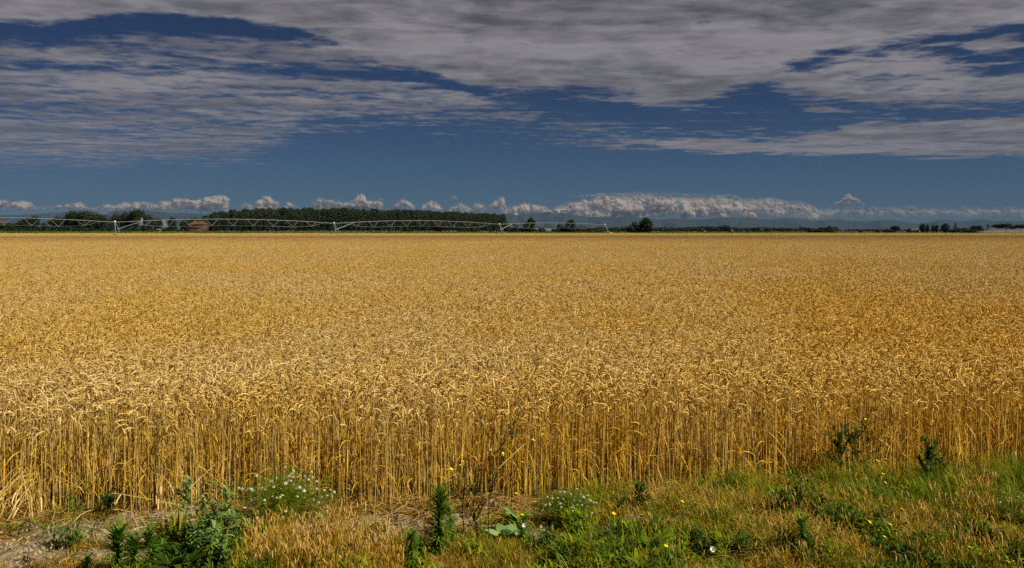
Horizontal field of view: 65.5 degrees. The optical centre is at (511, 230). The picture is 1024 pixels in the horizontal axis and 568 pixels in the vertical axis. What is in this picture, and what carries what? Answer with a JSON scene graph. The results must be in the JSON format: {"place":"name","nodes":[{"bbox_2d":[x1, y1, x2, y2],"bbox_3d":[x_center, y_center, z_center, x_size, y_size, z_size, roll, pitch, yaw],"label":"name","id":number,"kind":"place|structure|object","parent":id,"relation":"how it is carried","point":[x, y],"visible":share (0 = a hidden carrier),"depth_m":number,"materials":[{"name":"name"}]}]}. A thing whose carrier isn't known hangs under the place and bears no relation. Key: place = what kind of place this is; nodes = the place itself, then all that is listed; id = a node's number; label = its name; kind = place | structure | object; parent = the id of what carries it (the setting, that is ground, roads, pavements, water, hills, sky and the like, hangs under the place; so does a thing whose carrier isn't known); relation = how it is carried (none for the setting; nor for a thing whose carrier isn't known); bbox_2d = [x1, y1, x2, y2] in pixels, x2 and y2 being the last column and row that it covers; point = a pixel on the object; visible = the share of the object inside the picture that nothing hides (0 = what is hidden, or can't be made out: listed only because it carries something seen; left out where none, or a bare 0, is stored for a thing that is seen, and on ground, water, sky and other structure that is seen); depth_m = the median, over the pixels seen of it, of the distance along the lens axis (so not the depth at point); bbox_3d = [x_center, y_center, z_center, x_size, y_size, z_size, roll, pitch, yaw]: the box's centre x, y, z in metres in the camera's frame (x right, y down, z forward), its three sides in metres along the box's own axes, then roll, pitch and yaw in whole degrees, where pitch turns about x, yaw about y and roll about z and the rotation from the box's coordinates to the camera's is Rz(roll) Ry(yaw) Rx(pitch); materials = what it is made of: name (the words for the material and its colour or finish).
{"place":"outdoors","nodes":[
{"label":"outdoors","id":0,"kind":"place"},
{"bbox_2d":[0,197,229,210],"bbox_3d":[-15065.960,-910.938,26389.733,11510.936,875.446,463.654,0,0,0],"label":"cloud","id":1,"kind":"structure","parent":0,"point":[211,203],"depth_m":26383.47,"materials":[{"name":"white"}]},
{"bbox_2d":[244,198,278,208],"bbox_3d":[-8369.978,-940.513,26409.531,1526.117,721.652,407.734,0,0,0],"label":"cloud","id":2,"kind":"structure","parent":0,"point":[266,203],"depth_m":26382.23,"materials":[{"name":"white"}]},
{"bbox_2d":[315,196,381,207],"bbox_3d":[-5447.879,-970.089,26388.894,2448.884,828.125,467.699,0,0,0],"label":"cloud","id":3,"kind":"structure","parent":0,"point":[360,201],"depth_m":26371.30,"materials":[{"name":"white"}]},
{"bbox_2d":[0,231,1023,567],"bbox_3d":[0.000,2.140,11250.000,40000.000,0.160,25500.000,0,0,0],"label":"ground","id":4,"kind":"structure","parent":0,"point":[30,531],"depth_m":6.21,"materials":[{"name":"soil"}]},
{"bbox_2d":[0,464,37,509],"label":"broken wheat","id":5,"kind":"object","parent":4,"relation":"on","point":[17,488],"visible":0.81,"depth_m":6.13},
{"bbox_2d":[0,471,83,523],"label":"broken wheat","id":6,"kind":"object","parent":4,"relation":"on","point":[31,498],"visible":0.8,"depth_m":5.95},
{"bbox_2d":[34,520,54,566],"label":"narrow leaved weed","id":7,"kind":"object","parent":4,"relation":"on","point":[43,531],"visible":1,"depth_m":5.12,"materials":[{"name":"green plant"}]},
{"bbox_2d":[47,216,65,227],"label":"tree","id":8,"kind":"object","parent":4,"relation":"on","point":[56,221],"visible":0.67,"depth_m":476.41,"materials":[{"name":"green plant"}]},
{"bbox_2d":[63,210,77,228],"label":"tree","id":9,"kind":"object","parent":4,"relation":"on","point":[69,215],"visible":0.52,"depth_m":467.19,"materials":[{"name":"green plant"}]},
{"bbox_2d":[58,478,91,567],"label":"narrow leaved weed","id":10,"kind":"object","parent":4,"relation":"on","point":[72,506],"visible":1,"depth_m":4.90,"materials":[{"name":"green plant"}]},
{"bbox_2d":[73,210,95,227],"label":"tree","id":11,"kind":"object","parent":4,"relation":"on","point":[80,216],"visible":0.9,"depth_m":462.29,"materials":[{"name":"green plant"}]},
{"bbox_2d":[78,552,97,567],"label":"horseweed","id":12,"kind":"object","parent":4,"relation":"on","point":[87,561],"visible":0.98,"depth_m":5.06,"materials":[{"name":"green plant"}]},
{"bbox_2d":[87,213,107,228],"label":"tree","id":13,"kind":"object","parent":4,"relation":"on","point":[96,219],"visible":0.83,"depth_m":467.91,"materials":[{"name":"green plant"}]},
{"bbox_2d":[98,490,117,513],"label":"dark weed","id":14,"kind":"object","parent":4,"relation":"on","point":[110,498],"visible":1,"depth_m":6.05,"materials":[{"name":"green plant"}]},
{"bbox_2d":[108,211,122,227],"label":"tree","id":15,"kind":"object","parent":4,"relation":"on","point":[115,216],"visible":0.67,"depth_m":472.76,"materials":[{"name":"green plant"}]},
{"bbox_2d":[95,513,138,567],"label":"horseweed","id":16,"kind":"object","parent":4,"relation":"on","point":[116,538],"visible":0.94,"depth_m":4.98,"materials":[{"name":"green plant"}]},
{"bbox_2d":[117,212,130,229],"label":"tree","id":17,"kind":"object","parent":4,"relation":"on","point":[123,217],"visible":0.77,"depth_m":466.91,"materials":[{"name":"green plant"}]},
{"bbox_2d":[120,527,150,567],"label":"horseweed","id":18,"kind":"object","parent":4,"relation":"on","point":[133,542],"visible":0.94,"depth_m":5.01,"materials":[{"name":"green plant"}]},
{"bbox_2d":[127,208,145,227],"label":"tree","id":19,"kind":"object","parent":4,"relation":"on","point":[137,215],"visible":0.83,"depth_m":465.37,"materials":[{"name":"green plant"}]},
{"bbox_2d":[136,521,160,567],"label":"horseweed","id":20,"kind":"object","parent":4,"relation":"on","point":[149,536],"visible":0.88,"depth_m":5.04,"materials":[{"name":"green plant"}]},
{"bbox_2d":[143,214,157,227],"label":"tree","id":21,"kind":"object","parent":4,"relation":"on","point":[149,223],"visible":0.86,"depth_m":469.11,"materials":[{"name":"green plant"}]},
{"bbox_2d":[115,464,226,511],"bbox_3d":[-2.598,2.049,6.056,0.580,0.429,0.608,0,0,28],"label":"broken wheat","id":22,"kind":"object","parent":4,"relation":"on","point":[160,493],"visible":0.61,"depth_m":6.14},
{"bbox_2d":[165,487,190,541],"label":"reed tuft","id":23,"kind":"object","parent":4,"relation":"on","point":[178,526],"visible":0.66,"depth_m":5.52,"materials":[{"name":"green plant"}]},
{"bbox_2d":[149,541,212,567],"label":"broad leaved weed","id":24,"kind":"object","parent":4,"relation":"on","point":[194,555],"visible":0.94,"depth_m":4.92,"materials":[{"name":"green plant"}]},
{"bbox_2d":[170,475,200,552],"bbox_3d":[-2.184,1.901,5.307,0.200,0.558,0.187,0,0,41],"label":"prickly weed","id":25,"kind":"object","parent":4,"relation":"on","point":[185,490],"visible":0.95,"depth_m":5.33,"materials":[{"name":"green plant"}]},
{"bbox_2d":[169,535,216,561],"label":"broad leaved weed","id":26,"kind":"object","parent":4,"relation":"on","point":[201,540],"visible":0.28,"depth_m":5.19,"materials":[{"name":"green plant"}]},
{"bbox_2d":[188,221,209,230],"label":"barn","id":27,"kind":"structure","parent":4,"relation":"on","point":[204,225],"depth_m":452.87,"materials":[{"name":"brick"}]},
{"bbox_2d":[188,514,216,566],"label":"prickly weed","id":28,"kind":"object","parent":4,"relation":"on","point":[197,538],"visible":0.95,"depth_m":5.11,"materials":[{"name":"green plant"}]},
{"bbox_2d":[192,488,218,549],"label":"prickly weed","id":29,"kind":"object","parent":4,"relation":"on","point":[203,505],"visible":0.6,"depth_m":5.23,"materials":[{"name":"green plant"}]},
{"bbox_2d":[208,213,216,230],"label":"poplar tree","id":30,"kind":"object","parent":4,"relation":"on","point":[211,218],"visible":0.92,"depth_m":644.36,"materials":[{"name":"green plant"}]},
{"bbox_2d":[202,497,226,562],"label":"prickly weed","id":31,"kind":"object","parent":4,"relation":"on","point":[215,511],"visible":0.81,"depth_m":5.15,"materials":[{"name":"green plant"}]},
{"bbox_2d":[214,214,222,231],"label":"poplar tree","id":32,"kind":"object","parent":4,"relation":"on","point":[219,223],"visible":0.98,"depth_m":647.97,"materials":[{"name":"green plant"}]},
{"bbox_2d":[203,520,234,565],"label":"prickly weed","id":33,"kind":"object","parent":4,"relation":"on","point":[220,545],"visible":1,"depth_m":4.97,"materials":[{"name":"green plant"}]},
{"bbox_2d":[207,480,237,535],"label":"prickly weed","id":34,"kind":"object","parent":4,"relation":"on","point":[225,496],"visible":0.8,"depth_m":5.33,"materials":[{"name":"green plant"}]},
{"bbox_2d":[222,212,230,230],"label":"poplar tree","id":35,"kind":"object","parent":4,"relation":"on","point":[225,217],"visible":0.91,"depth_m":651.91,"materials":[{"name":"green plant"}]},
{"bbox_2d":[220,509,248,545],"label":"prickly weed","id":36,"kind":"object","parent":4,"relation":"on","point":[233,517],"visible":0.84,"depth_m":5.25,"materials":[{"name":"green plant"}]},
{"bbox_2d":[229,210,239,230],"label":"poplar tree","id":37,"kind":"object","parent":4,"relation":"on","point":[232,214],"visible":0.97,"depth_m":657.28,"materials":[{"name":"green plant"}]},
{"bbox_2d":[236,211,244,230],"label":"poplar tree","id":38,"kind":"object","parent":4,"relation":"on","point":[240,219],"visible":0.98,"depth_m":661.51,"materials":[{"name":"green plant"}]},
{"bbox_2d":[240,209,250,230],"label":"poplar tree","id":39,"kind":"object","parent":4,"relation":"on","point":[245,222],"visible":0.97,"depth_m":665.97,"materials":[{"name":"green plant"}]},
{"bbox_2d":[249,210,256,230],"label":"poplar tree","id":40,"kind":"object","parent":4,"relation":"on","point":[254,222],"visible":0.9,"depth_m":672.30,"materials":[{"name":"green plant"}]},
{"bbox_2d":[253,210,263,230],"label":"poplar tree","id":41,"kind":"object","parent":4,"relation":"on","point":[259,224],"visible":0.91,"depth_m":675.88,"materials":[{"name":"green plant"}]},
{"bbox_2d":[262,209,271,230],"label":"poplar tree","id":42,"kind":"object","parent":4,"relation":"on","point":[266,214],"visible":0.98,"depth_m":679.81,"materials":[{"name":"green plant"}]},
{"bbox_2d":[267,206,276,230],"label":"poplar tree","id":43,"kind":"object","parent":4,"relation":"on","point":[271,212],"visible":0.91,"depth_m":687.07,"materials":[{"name":"green plant"}]},
{"bbox_2d":[279,207,288,230],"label":"poplar tree","id":44,"kind":"object","parent":4,"relation":"on","point":[284,210],"visible":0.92,"depth_m":695.01,"materials":[{"name":"green plant"}]},
{"bbox_2d":[224,457,345,524],"bbox_3d":[-1.692,1.949,5.935,0.921,0.519,0.659,0,0,0],"label":"daisy bush","id":45,"kind":"object","parent":4,"relation":"on","point":[293,501],"visible":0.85,"depth_m":5.89,"materials":[{"name":"green plant"}]},
{"bbox_2d":[285,209,295,229],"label":"poplar tree","id":46,"kind":"object","parent":4,"relation":"on","point":[291,216],"visible":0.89,"depth_m":698.96,"materials":[{"name":"green plant"}]},
{"bbox_2d":[297,211,304,231],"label":"poplar tree","id":47,"kind":"object","parent":4,"relation":"on","point":[300,218],"visible":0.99,"depth_m":708.56,"materials":[{"name":"green plant"}]},
{"bbox_2d":[0,217,608,234],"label":"irrigation machine","id":48,"kind":"object","parent":4,"relation":"on","point":[334,223],"visible":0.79,"depth_m":275.24,"materials":[{"name":"metal"}]},
{"bbox_2d":[302,208,310,230],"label":"poplar tree","id":49,"kind":"object","parent":4,"relation":"on","point":[306,214],"visible":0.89,"depth_m":712.86,"materials":[{"name":"green plant"}]},
{"bbox_2d":[309,208,316,231],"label":"poplar tree","id":50,"kind":"object","parent":4,"relation":"on","point":[312,212],"visible":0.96,"depth_m":718.04,"materials":[{"name":"green plant"}]},
{"bbox_2d":[320,208,327,230],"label":"poplar tree","id":51,"kind":"object","parent":4,"relation":"on","point":[323,213],"visible":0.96,"depth_m":727.84,"materials":[{"name":"green plant"}]},
{"bbox_2d":[0,501,653,567],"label":"soil clods","id":52,"kind":"object","parent":4,"relation":"on","point":[50,545],"visible":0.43,"depth_m":5.63,"materials":[{"name":"brown soil"}]},
{"bbox_2d":[322,207,334,230],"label":"poplar tree","id":53,"kind":"object","parent":4,"relation":"on","point":[329,218],"visible":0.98,"depth_m":732.85,"materials":[{"name":"green plant"}]},
{"bbox_2d":[71,227,604,231],"bbox_3d":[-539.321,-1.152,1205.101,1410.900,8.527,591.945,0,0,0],"label":"treeline","id":54,"kind":"object","parent":4,"relation":"on","point":[588,229],"visible":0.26,"depth_m":1061.23,"materials":[{"name":"green plant"}]},
{"bbox_2d":[336,210,342,230],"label":"poplar tree","id":55,"kind":"object","parent":4,"relation":"on","point":[339,216],"visible":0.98,"depth_m":740.94,"materials":[{"name":"green plant"}]},
{"bbox_2d":[338,207,348,230],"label":"poplar tree","id":56,"kind":"object","parent":4,"relation":"on","point":[344,215],"visible":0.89,"depth_m":745.85,"materials":[{"name":"green plant"}]},
{"bbox_2d":[346,211,354,230],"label":"poplar tree","id":57,"kind":"object","parent":4,"relation":"on","point":[351,218],"visible":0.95,"depth_m":752.15,"materials":[{"name":"green plant"}]},
{"bbox_2d":[357,211,364,230],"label":"poplar tree","id":58,"kind":"object","parent":4,"relation":"on","point":[360,221],"visible":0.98,"depth_m":760.15,"materials":[{"name":"green plant"}]},
{"bbox_2d":[376,212,384,230],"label":"poplar tree","id":59,"kind":"object","parent":4,"relation":"on","point":[381,217],"visible":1,"depth_m":779.26,"materials":[{"name":"green plant"}]},
{"bbox_2d":[385,211,396,231],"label":"poplar tree","id":60,"kind":"object","parent":4,"relation":"on","point":[390,222],"visible":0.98,"depth_m":789.02,"materials":[{"name":"green plant"}]},
{"bbox_2d":[393,209,405,230],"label":"poplar tree","id":61,"kind":"object","parent":4,"relation":"on","point":[399,216],"visible":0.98,"depth_m":797.42,"materials":[{"name":"green plant"}]},
{"bbox_2d":[408,210,416,228],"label":"poplar tree","id":62,"kind":"object","parent":4,"relation":"on","point":[412,217],"visible":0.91,"depth_m":810.68,"materials":[{"name":"green plant"}]},
{"bbox_2d":[402,526,423,567],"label":"horseweed","id":63,"kind":"object","parent":4,"relation":"on","point":[412,535],"visible":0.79,"depth_m":5.13,"materials":[{"name":"green plant"}]},
{"bbox_2d":[421,214,428,229],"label":"poplar tree","id":64,"kind":"object","parent":4,"relation":"on","point":[424,223],"visible":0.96,"depth_m":825.03,"materials":[{"name":"green plant"}]},
{"bbox_2d":[420,476,456,556],"bbox_3d":[-0.487,1.932,5.353,0.278,0.538,0.282,0,0,0],"label":"horseweed","id":65,"kind":"object","parent":4,"relation":"on","point":[441,507],"visible":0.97,"depth_m":5.34,"materials":[{"name":"green plant"}]},
{"bbox_2d":[429,221,447,231],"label":"tree","id":66,"kind":"object","parent":4,"relation":"on","point":[439,229],"visible":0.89,"depth_m":437.66,"materials":[{"name":"green plant"}]},
{"bbox_2d":[444,502,461,547],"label":"horseweed","id":67,"kind":"object","parent":4,"relation":"on","point":[450,525],"visible":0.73,"depth_m":5.43,"materials":[{"name":"green plant"}]},
{"bbox_2d":[446,454,478,533],"bbox_3d":[-0.354,1.880,5.674,0.255,0.613,0.266,0,0,0],"label":"yellow flowered weed","id":68,"kind":"object","parent":4,"relation":"on","point":[460,498],"visible":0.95,"depth_m":5.66,"materials":[{"name":"green plant"}]},
{"bbox_2d":[459,477,486,535],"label":"yellow flowered weed","id":69,"kind":"object","parent":4,"relation":"on","point":[468,505],"visible":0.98,"depth_m":5.58,"materials":[{"name":"green plant"}]},
{"bbox_2d":[459,403,520,538],"bbox_3d":[-0.201,1.709,5.549,0.472,0.973,0.282,0,0,-30],"label":"yellow flowered weed","id":70,"kind":"object","parent":4,"relation":"on","point":[495,474],"visible":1,"depth_m":5.55,"materials":[{"name":"green plant"}]},
{"bbox_2d":[484,523,530,538],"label":"broad leaved weed","id":71,"kind":"object","parent":4,"relation":"on","point":[509,530],"visible":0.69,"depth_m":5.59,"materials":[{"name":"green plant"}]},
{"bbox_2d":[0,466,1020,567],"bbox_3d":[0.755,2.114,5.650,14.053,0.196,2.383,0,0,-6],"label":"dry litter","id":72,"kind":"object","parent":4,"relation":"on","point":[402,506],"visible":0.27,"depth_m":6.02,"materials":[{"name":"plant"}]},
{"bbox_2d":[0,231,1022,232],"bbox_3d":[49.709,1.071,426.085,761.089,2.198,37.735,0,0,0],"label":"green crop","id":73,"kind":"object","parent":4,"relation":"on","point":[405,232],"visible":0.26,"depth_m":411.37,"materials":[{"name":"green plant"}]},
{"bbox_2d":[0,465,1023,567],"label":"herbs","id":74,"kind":"object","parent":4,"relation":"on","point":[164,542],"visible":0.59,"depth_m":5.30,"materials":[{"name":"green plant"}]},
{"bbox_2d":[0,233,1023,523],"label":"wheat","id":75,"kind":"object","parent":4,"relation":"on","point":[206,357],"visible":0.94,"depth_m":9.11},
{"bbox_2d":[0,462,1023,567],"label":"golden grass","id":76,"kind":"structure","parent":4,"relation":"on","point":[300,548],"depth_m":5.25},
{"bbox_2d":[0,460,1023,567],"bbox_3d":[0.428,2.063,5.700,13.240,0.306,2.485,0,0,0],"label":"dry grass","id":77,"kind":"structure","parent":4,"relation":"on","point":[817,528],"depth_m":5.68,"materials":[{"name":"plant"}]},
{"bbox_2d":[2,437,1023,567],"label":"grass","id":78,"kind":"structure","parent":4,"relation":"on","point":[1013,465],"depth_m":6.00,"materials":[{"name":"green plant"}]},
{"bbox_2d":[500,415,526,506],"bbox_3d":[-0.040,1.792,6.228,0.248,0.775,0.223,0,0,26],"label":"yellow flowered weed","id":79,"kind":"object","parent":4,"relation":"on","point":[512,437],"visible":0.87,"depth_m":6.23,"materials":[{"name":"green plant"}]},
{"bbox_2d":[498,507,533,528],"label":"broad leaved weed","id":80,"kind":"object","parent":4,"relation":"on","point":[511,517],"visible":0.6,"depth_m":5.77,"materials":[{"name":"green plant"}]},
{"bbox_2d":[523,218,535,231],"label":"tree","id":81,"kind":"object","parent":4,"relation":"on","point":[531,223],"visible":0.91,"depth_m":428.60,"materials":[{"name":"green plant"}]},
{"bbox_2d":[539,553,577,567],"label":"broad leaved weed","id":82,"kind":"object","parent":4,"relation":"on","point":[550,558],"visible":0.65,"depth_m":5.04,"materials":[{"name":"green plant"}]},
{"bbox_2d":[544,538,572,567],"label":"horseweed","id":83,"kind":"object","parent":4,"relation":"on","point":[554,546],"visible":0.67,"depth_m":5.07,"materials":[{"name":"green plant"}]},
{"bbox_2d":[538,486,601,522],"bbox_3d":[0.396,2.019,5.857,0.534,0.326,0.411,0,0,0],"label":"daisy bush","id":84,"kind":"object","parent":4,"relation":"on","point":[579,501],"visible":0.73,"depth_m":5.84,"materials":[{"name":"green plant"}]},
{"bbox_2d":[564,219,575,232],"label":"tree","id":85,"kind":"object","parent":4,"relation":"on","point":[572,227],"visible":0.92,"depth_m":423.84,"materials":[{"name":"green plant"}]},
{"bbox_2d":[603,490,628,512],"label":"dark weed","id":86,"kind":"object","parent":4,"relation":"on","point":[620,501],"visible":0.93,"depth_m":5.87,"materials":[{"name":"green plant"}]},
{"bbox_2d":[626,221,644,232],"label":"bush","id":87,"kind":"object","parent":4,"relation":"on","point":[634,227],"visible":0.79,"depth_m":417.89,"materials":[{"name":"green plant"}]},
{"bbox_2d":[610,547,661,567],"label":"broad leaved weed","id":88,"kind":"object","parent":4,"relation":"on","point":[635,554],"visible":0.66,"depth_m":4.95,"materials":[{"name":"green plant"}]},
{"bbox_2d":[630,479,652,508],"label":"dark weed","id":89,"kind":"object","parent":4,"relation":"on","point":[642,489],"visible":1,"depth_m":6.13,"materials":[{"name":"green plant"}]},
{"bbox_2d":[639,217,653,232],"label":"tree","id":90,"kind":"object","parent":4,"relation":"on","point":[644,223],"visible":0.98,"depth_m":416.27,"materials":[{"name":"green plant"}]},
{"bbox_2d":[625,524,676,552],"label":"broad leaved weed","id":91,"kind":"object","parent":4,"relation":"on","point":[663,535],"visible":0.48,"depth_m":5.28,"materials":[{"name":"green plant"}]},
{"bbox_2d":[534,226,1023,231],"bbox_3d":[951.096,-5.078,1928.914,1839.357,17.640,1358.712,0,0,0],"label":"treeline","id":92,"kind":"object","parent":4,"relation":"on","point":[707,229],"visible":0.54,"depth_m":1431.81,"materials":[{"name":"green plant"}]},
{"bbox_2d":[792,464,812,512],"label":"dark weed","id":93,"kind":"object","parent":4,"relation":"on","point":[800,488],"visible":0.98,"depth_m":5.83,"materials":[{"name":"green plant"}]},
{"bbox_2d":[793,509,813,553],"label":"horseweed","id":94,"kind":"object","parent":4,"relation":"on","point":[801,520],"visible":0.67,"depth_m":5.21,"materials":[{"name":"green plant"}]},
{"bbox_2d":[780,541,826,563],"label":"broad leaved weed","id":95,"kind":"object","parent":4,"relation":"on","point":[805,551],"visible":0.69,"depth_m":5.12,"materials":[{"name":"green plant"}]},
{"bbox_2d":[821,421,851,475],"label":"dark weed","id":96,"kind":"object","parent":4,"relation":"on","point":[839,439],"visible":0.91,"depth_m":6.73,"materials":[{"name":"green plant"}]},
{"bbox_2d":[839,412,880,474],"bbox_3d":[2.966,1.825,6.779,0.360,0.575,0.230,0,0,19],"label":"dark weed","id":97,"kind":"object","parent":4,"relation":"on","point":[854,435],"visible":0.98,"depth_m":6.76,"materials":[{"name":"green plant"}]},
{"bbox_2d":[857,406,889,468],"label":"dark weed","id":98,"kind":"object","parent":4,"relation":"on","point":[884,424],"visible":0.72,"depth_m":7.09,"materials":[{"name":"green plant"}]},
{"bbox_2d":[913,432,941,475],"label":"dark weed","id":99,"kind":"object","parent":4,"relation":"on","point":[928,454],"visible":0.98,"depth_m":6.59,"materials":[{"name":"green plant"}]},
{"bbox_2d":[930,447,950,473],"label":"dark weed","id":100,"kind":"object","parent":4,"relation":"on","point":[939,459],"visible":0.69,"depth_m":6.73,"materials":[{"name":"green plant"}]},
{"bbox_2d":[979,486,1023,524],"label":"daisy bush","id":101,"kind":"object","parent":4,"relation":"on","point":[1002,503],"visible":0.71,"depth_m":5.68,"materials":[{"name":"green plant"}]},
{"bbox_2d":[0,205,1023,230],"bbox_3d":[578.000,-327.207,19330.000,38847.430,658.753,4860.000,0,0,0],"label":"mountains","id":102,"kind":"structure","parent":0,"point":[547,219],"depth_m":19895.78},
{"bbox_2d":[0,0,1023,223],"label":"sky","id":103,"kind":"structure","parent":0,"point":[912,111],"materials":[{"name":"blue"}]},
{"bbox_2d":[505,197,816,217],"bbox_3d":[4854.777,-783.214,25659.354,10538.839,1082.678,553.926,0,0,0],"label":"cloud","id":104,"kind":"structure","parent":0,"point":[610,207],"depth_m":25639.93,"materials":[{"name":"white"}]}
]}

